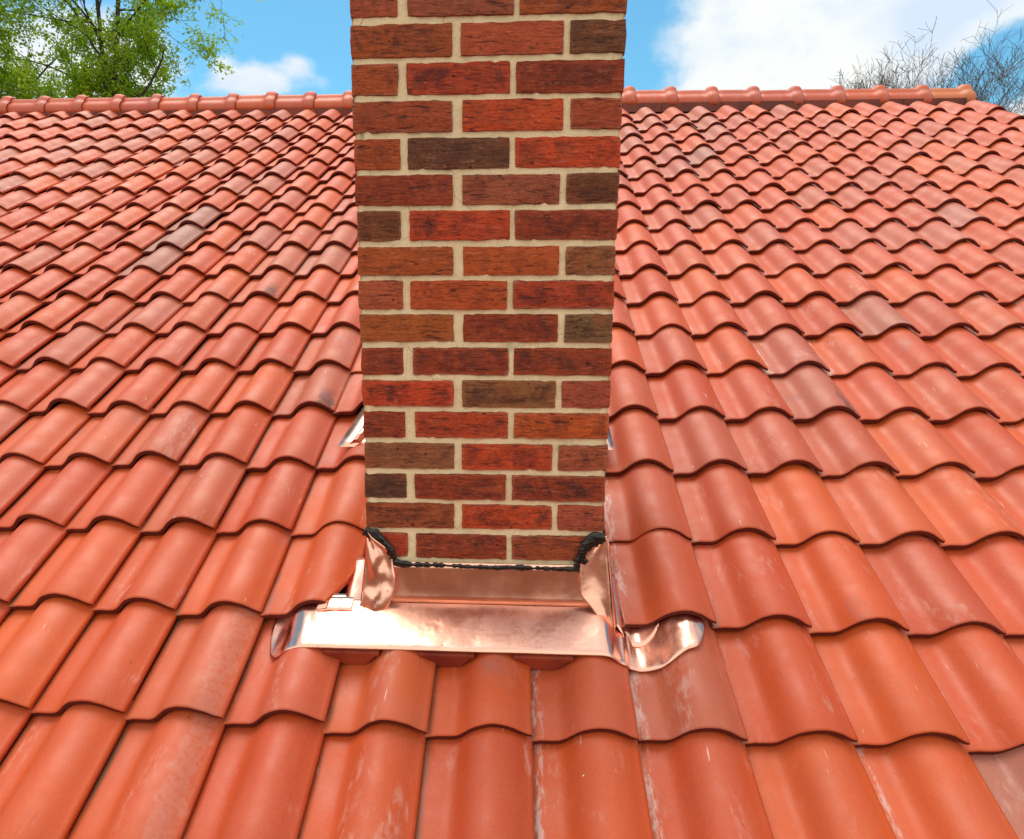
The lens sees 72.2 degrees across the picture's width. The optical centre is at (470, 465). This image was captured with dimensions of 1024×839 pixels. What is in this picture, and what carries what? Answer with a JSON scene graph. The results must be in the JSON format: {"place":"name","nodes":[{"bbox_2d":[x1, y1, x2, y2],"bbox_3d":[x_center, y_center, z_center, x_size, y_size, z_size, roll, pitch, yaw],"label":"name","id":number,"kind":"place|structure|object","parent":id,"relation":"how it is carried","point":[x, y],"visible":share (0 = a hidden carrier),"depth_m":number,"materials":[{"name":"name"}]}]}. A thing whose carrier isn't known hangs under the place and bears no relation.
{"place":"outdoors","nodes":[
{"label":"outdoors","id":0,"kind":"place"},
{"bbox_2d":[0,0,105,98],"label":"leafy tree","id":1,"kind":"object","parent":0,"point":[5,42],"visible":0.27,"depth_m":14.21,"materials":[{"name":"green plant"}]},
{"bbox_2d":[15,0,169,98],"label":"leafy tree","id":2,"kind":"object","parent":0,"point":[142,49],"visible":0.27,"depth_m":14.90,"materials":[{"name":"green plant"}]},
{"bbox_2d":[0,0,262,98],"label":"leafy tree","id":3,"kind":"object","parent":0,"point":[26,80],"visible":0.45,"depth_m":14.53,"materials":[{"name":"green plant"}]},
{"bbox_2d":[0,84,1023,838],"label":"tiled roof","id":4,"kind":"structure","parent":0,"point":[814,500],"depth_m":1.88,"materials":[{"name":"tile"}]},
{"bbox_2d":[270,407,704,671],"bbox_3d":[0.048,0.103,1.811,0.953,0.492,0.828,1,12,3],"label":"copper flashing","id":5,"kind":"object","parent":4,"relation":"on","point":[379,601],"visible":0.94,"depth_m":1.51,"materials":[{"name":"orange metal"}]},
{"bbox_2d":[350,0,627,572],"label":"chimney","id":6,"kind":"object","parent":4,"relation":"on","point":[487,145],"visible":0.91,"depth_m":1.40,"materials":[{"name":"brick"}]},
{"bbox_2d":[0,0,1023,114],"label":"sky","id":7,"kind":"structure","parent":0,"point":[286,47],"materials":[{"name":"blue"}]},
{"bbox_2d":[828,18,949,88],"bbox_3d":[12.273,-6.857,21.531,4.644,12.527,5.554,-6,14,-26],"label":"bare tree","id":8,"kind":"object","parent":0,"point":[888,80],"visible":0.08,"depth_m":20.67,"materials":[{"name":"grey plant"}]},
{"bbox_2d":[890,0,1023,114],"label":"bare tree","id":9,"kind":"object","parent":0,"point":[996,79],"visible":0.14,"depth_m":20.67,"materials":[{"name":"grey plant"}]}
]}

